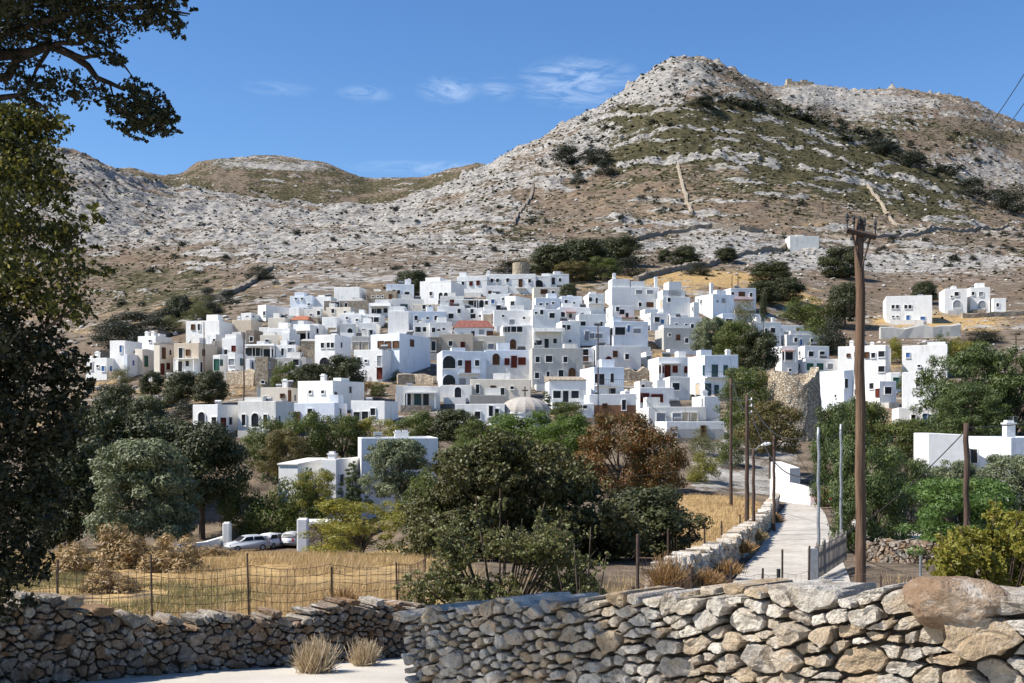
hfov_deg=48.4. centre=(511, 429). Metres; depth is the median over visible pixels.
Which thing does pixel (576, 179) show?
shrub
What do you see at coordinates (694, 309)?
white house
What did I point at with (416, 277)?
oak tree
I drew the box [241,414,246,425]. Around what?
window
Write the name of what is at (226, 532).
gate pillar
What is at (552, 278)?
door
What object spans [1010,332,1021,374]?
utility pole
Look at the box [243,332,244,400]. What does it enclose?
utility pole
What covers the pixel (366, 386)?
shrub
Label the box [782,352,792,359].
window
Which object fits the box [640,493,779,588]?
lane wall
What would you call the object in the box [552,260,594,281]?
spreading tree
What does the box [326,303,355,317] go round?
rendered house
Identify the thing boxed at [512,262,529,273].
round tower
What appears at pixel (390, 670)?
road
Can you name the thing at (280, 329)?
white house
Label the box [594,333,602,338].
window
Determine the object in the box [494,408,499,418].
window
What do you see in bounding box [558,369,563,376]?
window
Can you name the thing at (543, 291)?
window
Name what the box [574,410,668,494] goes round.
autumn tree
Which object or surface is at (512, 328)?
window
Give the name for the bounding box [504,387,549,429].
church
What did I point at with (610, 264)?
broadleaf tree
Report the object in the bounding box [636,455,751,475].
power cable
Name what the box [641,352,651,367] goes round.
white house
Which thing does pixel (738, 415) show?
broadleaf tree
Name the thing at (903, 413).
white house
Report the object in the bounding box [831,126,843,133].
shrub
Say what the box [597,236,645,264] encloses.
oak tree
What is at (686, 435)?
white house
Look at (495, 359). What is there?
window
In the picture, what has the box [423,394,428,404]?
door
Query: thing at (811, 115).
shrub
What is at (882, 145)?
shrub
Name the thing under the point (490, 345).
window
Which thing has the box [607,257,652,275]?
shrub
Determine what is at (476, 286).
white house
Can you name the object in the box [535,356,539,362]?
window
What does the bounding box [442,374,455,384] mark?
window
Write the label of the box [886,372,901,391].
white house
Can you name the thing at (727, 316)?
white house
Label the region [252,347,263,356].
window
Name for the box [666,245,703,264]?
oak tree
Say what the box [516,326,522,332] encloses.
window
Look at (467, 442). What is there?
broadleaf tree
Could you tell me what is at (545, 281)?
white house
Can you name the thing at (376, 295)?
stone house
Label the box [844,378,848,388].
window
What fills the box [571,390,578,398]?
window
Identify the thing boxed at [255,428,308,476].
spreading tree
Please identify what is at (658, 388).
white house
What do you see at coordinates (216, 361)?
door
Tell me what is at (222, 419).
door
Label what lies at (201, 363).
door
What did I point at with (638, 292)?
window
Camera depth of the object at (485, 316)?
274.03 m
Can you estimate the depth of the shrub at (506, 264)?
375.78 m
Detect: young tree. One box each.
[291,468,336,516]
[295,497,412,554]
[348,415,401,456]
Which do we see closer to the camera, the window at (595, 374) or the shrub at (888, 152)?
the window at (595, 374)
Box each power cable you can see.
[429,244,777,269]
[459,254,697,281]
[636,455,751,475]
[640,392,750,420]
[690,353,749,400]
[733,372,839,396]
[750,400,816,439]
[750,411,816,476]
[821,433,962,545]
[969,423,1023,427]
[971,74,1023,145]
[987,103,1023,147]
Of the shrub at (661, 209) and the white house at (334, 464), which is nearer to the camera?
the white house at (334, 464)
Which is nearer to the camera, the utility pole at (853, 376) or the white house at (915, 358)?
the utility pole at (853, 376)
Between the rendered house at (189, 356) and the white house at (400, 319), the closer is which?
the rendered house at (189, 356)
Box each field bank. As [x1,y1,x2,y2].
[209,263,273,299]
[633,223,764,240]
[633,243,786,280]
[823,223,1023,239]
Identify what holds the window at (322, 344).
in the white house at (332, 343)
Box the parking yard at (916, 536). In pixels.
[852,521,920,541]
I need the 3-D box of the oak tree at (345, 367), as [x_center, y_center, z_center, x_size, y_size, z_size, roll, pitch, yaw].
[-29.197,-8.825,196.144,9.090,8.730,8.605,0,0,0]
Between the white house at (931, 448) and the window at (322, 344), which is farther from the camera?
the window at (322, 344)
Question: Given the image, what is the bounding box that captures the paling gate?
[810,529,846,579]
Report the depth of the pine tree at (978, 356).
147.21 m
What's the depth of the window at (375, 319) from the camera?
275.57 m
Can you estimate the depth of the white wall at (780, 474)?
116.29 m
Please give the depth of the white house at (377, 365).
220.19 m
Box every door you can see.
[144,355,148,366]
[161,363,164,374]
[162,347,165,358]
[178,347,182,357]
[178,361,182,371]
[200,361,202,371]
[213,359,218,370]
[221,418,225,430]
[288,390,290,401]
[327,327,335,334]
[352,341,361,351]
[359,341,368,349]
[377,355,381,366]
[377,368,381,378]
[405,393,410,404]
[414,394,420,404]
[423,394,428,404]
[431,341,435,351]
[465,360,470,372]
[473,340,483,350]
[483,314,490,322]
[511,356,516,367]
[544,338,548,347]
[551,277,554,284]
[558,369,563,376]
[562,390,568,401]
[585,331,589,340]
[599,373,604,386]
[646,356,651,366]
[665,365,670,376]
[695,383,699,394]
[705,383,710,395]
[712,364,717,376]
[893,377,898,388]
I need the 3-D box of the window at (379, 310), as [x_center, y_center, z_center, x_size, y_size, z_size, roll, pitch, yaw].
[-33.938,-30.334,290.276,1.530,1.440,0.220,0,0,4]
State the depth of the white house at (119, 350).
237.38 m
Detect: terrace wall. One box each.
[226,368,254,385]
[397,373,435,384]
[624,367,648,380]
[879,323,960,338]
[961,310,1023,317]
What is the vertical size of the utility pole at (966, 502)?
4.734 m
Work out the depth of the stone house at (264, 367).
204.19 m
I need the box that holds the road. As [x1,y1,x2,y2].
[70,657,415,682]
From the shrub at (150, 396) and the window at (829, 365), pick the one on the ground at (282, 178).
the shrub at (150, 396)
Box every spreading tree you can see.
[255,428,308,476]
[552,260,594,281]
[734,400,806,478]
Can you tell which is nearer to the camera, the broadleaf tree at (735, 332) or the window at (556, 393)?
the window at (556, 393)
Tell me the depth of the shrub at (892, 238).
526.02 m
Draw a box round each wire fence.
[14,553,425,617]
[631,546,1011,589]
[667,511,757,555]
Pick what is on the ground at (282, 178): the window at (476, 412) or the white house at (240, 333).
the white house at (240, 333)
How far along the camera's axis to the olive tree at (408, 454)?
112.30 m
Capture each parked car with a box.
[224,534,270,551]
[260,532,290,548]
[279,531,296,546]
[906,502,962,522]
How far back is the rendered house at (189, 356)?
227.41 m
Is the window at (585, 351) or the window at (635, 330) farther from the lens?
the window at (635, 330)
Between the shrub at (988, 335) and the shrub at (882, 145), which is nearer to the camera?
the shrub at (988, 335)
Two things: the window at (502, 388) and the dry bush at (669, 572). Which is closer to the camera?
the dry bush at (669, 572)
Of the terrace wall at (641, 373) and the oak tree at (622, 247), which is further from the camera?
the oak tree at (622, 247)
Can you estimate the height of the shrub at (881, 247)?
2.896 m
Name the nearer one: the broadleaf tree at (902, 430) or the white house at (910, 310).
the broadleaf tree at (902, 430)
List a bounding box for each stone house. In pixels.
[94,350,109,357]
[149,330,169,336]
[246,330,262,343]
[255,357,276,391]
[301,339,314,361]
[324,297,365,310]
[348,298,370,313]
[367,289,397,302]
[428,337,440,359]
[784,79,813,84]
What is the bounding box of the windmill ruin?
[763,367,821,441]
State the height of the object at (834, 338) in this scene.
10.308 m
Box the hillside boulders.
[7,55,1023,403]
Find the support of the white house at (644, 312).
on the ground at (282, 178)
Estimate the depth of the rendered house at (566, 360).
210.36 m
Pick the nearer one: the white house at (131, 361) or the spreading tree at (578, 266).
the white house at (131, 361)
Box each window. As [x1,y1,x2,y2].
[119,345,122,352]
[185,349,189,355]
[185,360,189,366]
[197,323,200,330]
[197,411,205,424]
[211,417,216,424]
[228,358,234,365]
[228,417,232,425]
[231,346,235,351]
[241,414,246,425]
[245,347,255,356]
[249,336,253,341]
[250,413,259,427]
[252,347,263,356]
[262,348,273,357]
[292,359,299,365]
[299,332,309,338]
[319,357,329,365]
[320,342,324,348]
[330,342,334,348]
[339,473,344,486]
[348,386,351,393]
[353,411,361,419]
[360,411,368,419]
[370,408,375,415]
[373,317,379,322]
[377,308,381,313]
[377,341,383,347]
[385,341,390,347]
[392,341,398,347]
[410,339,413,346]
[415,326,420,332]
[431,327,435,332]
[442,355,455,368]
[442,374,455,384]
[448,313,453,318]
[448,341,452,346]
[454,387,461,396]
[457,360,462,366]
[459,378,465,383]
[460,342,464,347]
[470,313,475,318]
[474,360,479,366]
[474,411,480,419]
[475,384,479,393]
[479,300,483,307]
[479,329,484,334]
[487,331,492,335]
[488,343,493,349]
[488,405,493,416]
[492,354,499,364]
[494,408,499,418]
[497,387,504,394]
[504,326,509,332]
[504,358,509,364]
[509,319,514,324]
[510,326,515,332]
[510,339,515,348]
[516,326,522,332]
[518,357,525,364]
[533,340,542,345]
[534,372,539,378]
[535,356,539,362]
[536,280,542,286]
[541,289,547,293]
[545,355,552,362]
[549,313,554,318]
[553,390,560,398]
[563,356,567,362]
[566,324,570,330]
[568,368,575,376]
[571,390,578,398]
[580,321,585,325]
[583,349,588,355]
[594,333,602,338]
[594,373,596,383]
[602,403,607,407]
[608,388,615,393]
[610,373,613,382]
[613,351,617,356]
[615,327,625,334]
[619,309,624,314]
[621,399,626,410]
[633,328,640,333]
[635,290,642,294]
[640,393,648,401]
[646,290,653,294]
[647,302,653,306]
[651,394,662,401]
[654,317,659,322]
[656,413,665,420]
[672,366,677,372]
[672,382,680,390]
[672,413,680,420]
[681,412,690,421]
[688,412,697,421]
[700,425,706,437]
[702,365,704,374]
[714,385,718,393]
[723,365,727,374]
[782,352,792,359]
[807,363,812,369]
[808,351,813,356]
[817,363,822,369]
[827,363,832,369]
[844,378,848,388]
[869,382,874,389]
[871,352,875,358]
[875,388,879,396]
[878,351,884,357]
[878,366,884,372]
[884,387,892,394]
[911,414,916,420]
[953,300,960,307]
[969,448,979,464]
[978,300,986,308]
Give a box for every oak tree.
[17,433,120,549]
[51,400,130,515]
[87,382,141,427]
[104,412,203,505]
[122,398,170,437]
[137,370,164,398]
[156,418,254,539]
[161,370,197,405]
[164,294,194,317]
[190,370,231,403]
[292,363,327,387]
[322,353,368,381]
[393,270,428,294]
[430,408,479,444]
[529,243,584,276]
[553,237,615,265]
[558,283,576,296]
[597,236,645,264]
[599,483,714,556]
[657,249,671,261]
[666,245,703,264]
[714,247,737,261]
[732,326,781,394]
[746,259,792,283]
[746,280,779,303]
[771,276,806,301]
[816,244,864,277]
[826,281,867,328]
[910,280,938,301]
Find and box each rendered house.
[135,349,153,374]
[151,342,178,379]
[166,338,216,380]
[212,341,221,354]
[232,316,261,332]
[257,379,297,402]
[260,332,281,344]
[268,313,290,327]
[275,350,312,373]
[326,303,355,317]
[352,330,370,354]
[414,304,435,310]
[440,333,472,350]
[470,373,530,399]
[470,385,505,403]
[473,336,504,351]
[529,341,582,390]
[532,284,561,298]
[655,324,699,354]
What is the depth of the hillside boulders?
639.38 m
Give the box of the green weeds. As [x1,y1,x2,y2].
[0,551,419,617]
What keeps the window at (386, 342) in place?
in the white house at (410, 352)
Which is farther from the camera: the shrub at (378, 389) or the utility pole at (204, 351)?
the utility pole at (204, 351)
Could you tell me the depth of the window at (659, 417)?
157.67 m
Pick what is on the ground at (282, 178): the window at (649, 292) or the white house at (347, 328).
the white house at (347, 328)
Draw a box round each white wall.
[174,536,221,551]
[770,479,815,504]
[771,461,799,483]
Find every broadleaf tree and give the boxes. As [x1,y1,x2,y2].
[238,416,290,476]
[268,361,297,387]
[271,410,335,462]
[312,414,370,457]
[385,410,444,449]
[430,436,486,477]
[453,418,489,443]
[483,409,565,450]
[529,413,595,467]
[547,401,584,435]
[585,256,620,279]
[712,319,762,362]
[713,365,772,428]
[723,394,768,444]
[826,399,894,462]
[869,418,937,497]
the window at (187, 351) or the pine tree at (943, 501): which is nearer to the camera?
the pine tree at (943, 501)
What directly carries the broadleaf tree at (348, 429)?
on the ground at (282, 178)
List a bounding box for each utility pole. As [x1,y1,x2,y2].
[203,326,204,371]
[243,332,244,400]
[597,326,598,394]
[729,378,732,505]
[745,395,751,520]
[772,436,775,530]
[817,427,819,545]
[839,424,842,536]
[846,213,876,582]
[852,352,854,396]
[963,423,969,566]
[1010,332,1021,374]
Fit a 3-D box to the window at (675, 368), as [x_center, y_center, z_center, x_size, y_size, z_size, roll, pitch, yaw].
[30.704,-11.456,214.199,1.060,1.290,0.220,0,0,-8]
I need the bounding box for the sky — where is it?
[0,0,1023,177]
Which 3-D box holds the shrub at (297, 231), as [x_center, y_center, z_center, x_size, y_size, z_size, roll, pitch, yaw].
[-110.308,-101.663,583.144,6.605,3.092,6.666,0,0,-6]
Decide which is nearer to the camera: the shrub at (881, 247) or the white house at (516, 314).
the white house at (516, 314)
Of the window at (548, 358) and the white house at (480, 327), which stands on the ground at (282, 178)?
the white house at (480, 327)
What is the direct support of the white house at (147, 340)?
on the ground at (282, 178)
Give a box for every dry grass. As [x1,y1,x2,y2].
[0,549,479,624]
[466,563,928,595]
[640,492,766,553]
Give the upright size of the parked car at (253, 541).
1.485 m
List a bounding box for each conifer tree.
[334,460,373,522]
[540,391,553,413]
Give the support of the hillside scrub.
on the ground at (282, 178)
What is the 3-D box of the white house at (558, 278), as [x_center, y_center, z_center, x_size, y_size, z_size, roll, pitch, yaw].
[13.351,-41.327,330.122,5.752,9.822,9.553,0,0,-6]
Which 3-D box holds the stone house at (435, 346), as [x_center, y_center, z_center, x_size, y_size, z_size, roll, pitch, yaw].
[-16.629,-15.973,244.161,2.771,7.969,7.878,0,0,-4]
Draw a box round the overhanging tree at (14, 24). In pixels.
[0,0,198,143]
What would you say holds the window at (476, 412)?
in the white house at (484, 411)
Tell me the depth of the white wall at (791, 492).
108.64 m
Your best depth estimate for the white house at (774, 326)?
281.26 m
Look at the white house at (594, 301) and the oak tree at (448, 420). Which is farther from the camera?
the white house at (594, 301)
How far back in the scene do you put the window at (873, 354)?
237.62 m
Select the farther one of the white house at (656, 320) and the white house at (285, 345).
the white house at (656, 320)
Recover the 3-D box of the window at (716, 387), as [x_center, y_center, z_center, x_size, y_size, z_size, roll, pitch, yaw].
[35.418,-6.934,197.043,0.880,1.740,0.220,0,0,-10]
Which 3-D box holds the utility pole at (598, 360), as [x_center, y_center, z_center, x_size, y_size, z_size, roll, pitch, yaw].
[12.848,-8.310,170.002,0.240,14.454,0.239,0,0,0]
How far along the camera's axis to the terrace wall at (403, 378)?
216.66 m
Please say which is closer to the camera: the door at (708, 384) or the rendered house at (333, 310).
the door at (708, 384)
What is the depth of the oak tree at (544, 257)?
357.57 m
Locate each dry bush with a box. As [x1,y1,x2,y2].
[287,633,343,673]
[311,587,371,604]
[344,636,385,666]
[627,550,698,588]
[687,565,735,586]
[709,557,747,574]
[739,538,759,552]
[755,529,769,540]
[771,513,786,522]
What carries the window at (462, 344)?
in the rendered house at (450, 340)
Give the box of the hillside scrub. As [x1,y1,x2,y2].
[0,55,1023,401]
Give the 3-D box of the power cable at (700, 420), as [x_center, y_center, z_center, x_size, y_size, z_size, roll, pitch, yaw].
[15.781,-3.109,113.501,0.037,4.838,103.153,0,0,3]
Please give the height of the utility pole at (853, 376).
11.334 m
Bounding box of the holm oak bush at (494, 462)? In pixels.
[394,426,662,562]
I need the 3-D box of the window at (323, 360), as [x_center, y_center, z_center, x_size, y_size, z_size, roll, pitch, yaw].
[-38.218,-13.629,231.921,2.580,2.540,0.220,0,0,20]
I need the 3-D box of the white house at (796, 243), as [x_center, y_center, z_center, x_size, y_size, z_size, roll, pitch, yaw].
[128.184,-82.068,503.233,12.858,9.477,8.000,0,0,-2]
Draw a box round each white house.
[86,351,113,379]
[108,341,141,379]
[118,354,137,381]
[138,331,171,349]
[186,314,232,342]
[193,400,237,433]
[206,334,224,344]
[213,355,227,371]
[219,334,245,355]
[222,353,246,379]
[232,332,245,338]
[238,397,293,437]
[241,313,258,320]
[245,341,276,359]
[246,359,254,369]
[258,305,288,320]
[259,327,270,334]
[267,323,291,335]
[276,338,300,357]
[277,458,326,531]
[282,328,299,345]
[286,308,303,318]
[290,292,314,308]
[290,316,314,328]
[293,321,316,345]
[294,395,346,423]
[298,374,363,409]
[304,307,325,323]
[311,324,322,338]
[312,294,336,309]
[315,331,350,367]
[322,317,342,334]
[322,451,359,518]
[334,287,365,300]
[339,312,363,332]
[340,324,355,333]
[340,333,355,351]
[351,310,365,315]
[351,397,397,423]
[354,345,390,381]
[358,318,379,335]
[358,430,437,519]
[364,308,384,327]
[368,300,394,316]
[371,330,429,377]
[386,278,413,298]
[387,306,412,333]
[392,294,423,310]
[396,383,439,412]
[409,307,445,322]
[413,318,429,337]
[420,277,463,304]
[429,317,451,336]
[437,302,464,325]
[437,347,485,386]
[440,293,463,305]
[440,385,471,403]
[453,320,493,335]
[455,404,504,426]
[456,299,487,307]
[457,272,487,296]
[464,305,482,319]
[481,306,495,326]
[484,342,528,378]
[486,269,535,293]
[486,286,507,298]
[488,291,508,309]
[493,305,530,331]
[500,324,531,349]
[505,296,530,309]
[530,305,560,328]
[532,293,559,308]
[532,328,564,347]
[536,273,550,286]
[544,376,586,409]
[550,271,568,286]
[556,317,579,347]
[557,302,589,320]
[559,295,581,306]
[575,313,605,325]
[577,403,594,423]
[580,322,609,345]
[580,358,623,394]
[583,292,604,313]
[583,348,593,368]
[584,386,635,417]
[591,342,640,370]
[605,273,658,309]
[605,317,650,351]
[606,305,634,322]
[619,391,629,393]
[630,380,673,412]
[634,381,651,387]
[640,309,657,319]
[640,397,705,427]
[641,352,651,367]
[644,312,667,330]
[648,351,687,381]
[655,417,723,442]
[656,282,689,316]
[663,376,689,399]
[668,314,701,327]
[688,349,737,401]
[690,302,698,316]
[692,390,719,421]
[695,283,733,318]
[717,312,764,322]
[726,285,755,313]
[749,317,780,346]
[772,346,797,374]
[781,320,803,335]
[781,331,829,346]
[785,233,818,251]
[798,342,828,359]
[798,354,837,373]
[820,370,853,411]
[838,340,890,383]
[865,381,899,407]
[883,294,931,324]
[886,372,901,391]
[892,408,937,423]
[902,338,947,380]
[902,370,939,407]
[914,433,963,483]
[939,286,966,314]
[967,283,989,312]
[969,416,1023,500]
[990,298,1005,311]
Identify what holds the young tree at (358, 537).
on the ground at (282, 178)
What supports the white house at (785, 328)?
on the ground at (282, 178)
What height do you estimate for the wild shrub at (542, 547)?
2.665 m
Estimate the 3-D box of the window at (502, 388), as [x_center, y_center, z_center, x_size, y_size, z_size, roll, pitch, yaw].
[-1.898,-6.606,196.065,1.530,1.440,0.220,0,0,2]
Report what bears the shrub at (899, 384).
on the ground at (282, 178)
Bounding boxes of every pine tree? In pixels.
[807,394,874,507]
[825,433,918,551]
[867,453,946,538]
[893,477,1021,560]
[908,340,1023,433]
[933,381,1009,435]
[969,344,1023,435]
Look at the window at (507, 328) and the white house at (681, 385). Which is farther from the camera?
the window at (507, 328)
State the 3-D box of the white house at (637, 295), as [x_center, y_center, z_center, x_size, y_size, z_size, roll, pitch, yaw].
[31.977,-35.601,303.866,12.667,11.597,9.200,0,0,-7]
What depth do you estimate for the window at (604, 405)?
169.86 m
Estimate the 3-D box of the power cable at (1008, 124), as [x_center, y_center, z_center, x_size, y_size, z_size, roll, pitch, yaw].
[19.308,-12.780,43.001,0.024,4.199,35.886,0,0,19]
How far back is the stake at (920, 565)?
19.18 m
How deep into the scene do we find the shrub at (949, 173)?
792.61 m
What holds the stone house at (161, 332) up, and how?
on the ground at (282, 178)
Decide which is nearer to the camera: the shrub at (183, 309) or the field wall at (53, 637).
the field wall at (53, 637)
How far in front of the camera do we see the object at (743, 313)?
277.60 m
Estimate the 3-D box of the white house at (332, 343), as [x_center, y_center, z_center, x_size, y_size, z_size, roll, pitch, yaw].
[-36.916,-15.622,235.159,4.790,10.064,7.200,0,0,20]
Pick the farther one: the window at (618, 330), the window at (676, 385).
the window at (618, 330)
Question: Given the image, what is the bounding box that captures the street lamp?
[752,442,770,521]
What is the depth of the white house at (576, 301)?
293.56 m
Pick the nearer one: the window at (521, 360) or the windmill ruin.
the windmill ruin
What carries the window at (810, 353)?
in the white house at (814, 350)
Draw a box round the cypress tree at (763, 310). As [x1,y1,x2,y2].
[759,290,767,334]
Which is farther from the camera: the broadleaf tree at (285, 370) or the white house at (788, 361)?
the white house at (788, 361)
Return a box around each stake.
[636,534,639,588]
[777,569,780,577]
[919,556,921,576]
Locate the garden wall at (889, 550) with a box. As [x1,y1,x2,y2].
[854,538,973,563]
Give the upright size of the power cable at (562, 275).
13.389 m
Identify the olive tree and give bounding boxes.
[81,437,204,548]
[356,437,432,529]
[689,316,727,354]
[926,459,990,520]
[977,452,1023,521]
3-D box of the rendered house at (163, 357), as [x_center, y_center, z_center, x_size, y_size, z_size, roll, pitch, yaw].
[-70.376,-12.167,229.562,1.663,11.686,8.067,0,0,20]
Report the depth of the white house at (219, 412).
157.70 m
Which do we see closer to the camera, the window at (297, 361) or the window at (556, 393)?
the window at (556, 393)
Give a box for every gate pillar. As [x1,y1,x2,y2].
[222,522,231,549]
[297,518,308,552]
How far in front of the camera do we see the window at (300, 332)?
256.36 m
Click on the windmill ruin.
(785, 387)
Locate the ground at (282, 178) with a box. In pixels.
[0,56,1023,614]
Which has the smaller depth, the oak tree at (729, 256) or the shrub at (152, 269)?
the oak tree at (729, 256)
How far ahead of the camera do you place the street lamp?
57.93 m
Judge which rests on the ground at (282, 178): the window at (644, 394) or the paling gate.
the paling gate
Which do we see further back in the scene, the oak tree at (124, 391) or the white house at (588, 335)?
the white house at (588, 335)
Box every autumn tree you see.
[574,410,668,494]
[627,425,690,489]
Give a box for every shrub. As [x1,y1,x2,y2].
[44,541,102,574]
[77,561,145,594]
[87,321,144,348]
[89,316,129,333]
[89,520,163,569]
[104,310,155,335]
[108,365,135,382]
[131,533,211,573]
[133,388,170,407]
[136,300,146,306]
[137,317,176,337]
[145,265,158,272]
[147,305,181,319]
[152,315,185,332]
[168,294,196,318]
[169,254,180,258]
[169,398,195,417]
[178,240,188,245]
[179,303,212,320]
[188,294,221,309]
[193,287,216,302]
[197,544,237,556]
[200,298,226,314]
[212,462,266,536]
[216,289,242,304]
[239,471,302,534]
[243,265,274,279]
[270,280,280,284]
[277,467,330,532]
[290,229,301,233]
[324,513,370,549]
[364,376,374,394]
[367,381,387,396]
[389,204,399,209]
[391,369,400,380]
[392,466,440,534]
[393,496,607,608]
[481,224,493,230]
[489,260,531,272]
[542,219,551,223]
[546,525,610,593]
[549,140,582,162]
[570,171,585,183]
[578,147,613,162]
[590,158,621,175]
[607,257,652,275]
[636,193,646,198]
[646,117,659,122]
[655,207,666,212]
[671,92,685,97]
[682,261,714,275]
[685,95,718,106]
[686,426,715,456]
[686,450,721,482]
[712,432,744,467]
[716,94,737,103]
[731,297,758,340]
[737,100,749,107]
[750,101,763,110]
[753,102,766,110]
[775,296,833,322]
[779,103,791,113]
[792,112,809,118]
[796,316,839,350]
[800,111,820,121]
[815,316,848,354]
[816,114,833,124]
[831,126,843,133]
[837,131,854,141]
[851,127,870,134]
[855,132,872,140]
[864,136,896,153]
[874,135,891,142]
[877,245,887,250]
[878,147,894,155]
[887,236,897,241]
[889,337,903,362]
[896,368,905,395]
[897,146,928,169]
[924,496,1023,586]
[930,165,946,172]
[934,332,957,353]
[943,170,957,175]
[944,163,958,172]
[946,177,989,198]
[948,336,972,355]
[960,327,1005,342]
[980,189,994,199]
[987,182,1023,213]
[999,230,1011,235]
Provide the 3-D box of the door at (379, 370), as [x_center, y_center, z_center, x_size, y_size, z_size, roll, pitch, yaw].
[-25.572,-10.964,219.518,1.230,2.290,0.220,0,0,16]
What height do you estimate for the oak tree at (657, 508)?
4.163 m
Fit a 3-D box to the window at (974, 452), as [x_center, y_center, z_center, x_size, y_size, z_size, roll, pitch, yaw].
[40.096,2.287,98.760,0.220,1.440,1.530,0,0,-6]
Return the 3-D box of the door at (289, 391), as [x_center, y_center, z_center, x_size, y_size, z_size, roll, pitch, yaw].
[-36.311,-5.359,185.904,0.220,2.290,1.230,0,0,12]
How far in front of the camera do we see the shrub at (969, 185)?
726.19 m
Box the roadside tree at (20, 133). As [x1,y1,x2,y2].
[0,99,117,623]
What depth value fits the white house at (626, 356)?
230.17 m
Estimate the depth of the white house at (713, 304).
301.83 m
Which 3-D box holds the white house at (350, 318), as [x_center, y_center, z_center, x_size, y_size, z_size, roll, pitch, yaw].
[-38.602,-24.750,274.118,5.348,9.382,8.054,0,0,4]
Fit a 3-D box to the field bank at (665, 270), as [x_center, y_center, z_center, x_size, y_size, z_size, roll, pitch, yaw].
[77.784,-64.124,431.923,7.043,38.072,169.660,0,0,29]
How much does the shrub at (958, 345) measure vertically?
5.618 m
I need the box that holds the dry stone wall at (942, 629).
[392,576,1023,682]
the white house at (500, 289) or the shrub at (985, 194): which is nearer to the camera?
the white house at (500, 289)
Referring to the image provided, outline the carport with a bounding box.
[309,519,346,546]
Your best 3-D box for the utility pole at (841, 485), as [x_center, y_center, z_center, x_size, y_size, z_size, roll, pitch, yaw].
[13.299,2.703,46.001,0.152,5.895,0.150,0,0,0]
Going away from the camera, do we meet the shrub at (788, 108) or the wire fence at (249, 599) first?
the wire fence at (249, 599)
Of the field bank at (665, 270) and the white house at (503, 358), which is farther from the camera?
the field bank at (665, 270)
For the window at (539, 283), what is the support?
in the white house at (545, 281)
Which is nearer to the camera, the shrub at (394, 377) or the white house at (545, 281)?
the shrub at (394, 377)
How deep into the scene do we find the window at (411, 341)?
227.01 m
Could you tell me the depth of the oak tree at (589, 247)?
378.30 m
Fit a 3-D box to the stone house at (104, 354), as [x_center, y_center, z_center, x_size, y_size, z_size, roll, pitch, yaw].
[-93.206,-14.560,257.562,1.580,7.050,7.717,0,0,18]
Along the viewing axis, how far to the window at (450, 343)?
243.76 m
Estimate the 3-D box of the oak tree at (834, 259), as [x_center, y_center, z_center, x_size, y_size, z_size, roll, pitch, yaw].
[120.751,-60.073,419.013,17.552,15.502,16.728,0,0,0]
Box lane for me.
[733,503,849,582]
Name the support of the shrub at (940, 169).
on the ground at (282, 178)
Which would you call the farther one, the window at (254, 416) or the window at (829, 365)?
the window at (829, 365)
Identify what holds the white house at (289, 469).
on the ground at (282, 178)
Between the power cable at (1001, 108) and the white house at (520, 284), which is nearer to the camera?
the power cable at (1001, 108)
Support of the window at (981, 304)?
in the white house at (978, 297)
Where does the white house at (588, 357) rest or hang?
on the ground at (282, 178)
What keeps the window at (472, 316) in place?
in the white house at (472, 313)
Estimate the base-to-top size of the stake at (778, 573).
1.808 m
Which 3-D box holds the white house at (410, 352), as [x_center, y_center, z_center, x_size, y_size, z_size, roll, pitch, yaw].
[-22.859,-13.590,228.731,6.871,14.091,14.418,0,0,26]
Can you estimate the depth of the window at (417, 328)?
261.42 m
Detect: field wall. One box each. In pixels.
[0,590,424,682]
[513,184,533,223]
[676,164,692,213]
[867,184,899,226]
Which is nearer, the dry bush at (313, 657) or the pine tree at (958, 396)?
the dry bush at (313, 657)
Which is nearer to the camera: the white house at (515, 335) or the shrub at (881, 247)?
the white house at (515, 335)
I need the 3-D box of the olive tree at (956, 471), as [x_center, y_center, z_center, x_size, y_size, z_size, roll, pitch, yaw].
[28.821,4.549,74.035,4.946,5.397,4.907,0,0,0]
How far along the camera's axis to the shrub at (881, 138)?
1073.45 m
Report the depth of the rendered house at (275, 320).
268.63 m
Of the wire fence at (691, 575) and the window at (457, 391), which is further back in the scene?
the window at (457, 391)
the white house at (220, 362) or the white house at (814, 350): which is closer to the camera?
the white house at (220, 362)
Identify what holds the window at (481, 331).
in the white house at (480, 327)
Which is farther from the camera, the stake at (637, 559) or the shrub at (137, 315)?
the shrub at (137, 315)
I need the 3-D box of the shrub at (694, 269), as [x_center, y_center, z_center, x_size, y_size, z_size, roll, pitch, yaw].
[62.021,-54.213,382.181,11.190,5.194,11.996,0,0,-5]
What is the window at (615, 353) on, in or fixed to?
in the white house at (626, 356)
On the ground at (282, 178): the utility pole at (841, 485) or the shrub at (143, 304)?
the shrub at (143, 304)
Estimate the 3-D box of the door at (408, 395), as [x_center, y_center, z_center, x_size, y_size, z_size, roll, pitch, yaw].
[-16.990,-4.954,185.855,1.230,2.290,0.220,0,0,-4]
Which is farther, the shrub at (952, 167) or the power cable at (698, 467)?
the shrub at (952, 167)

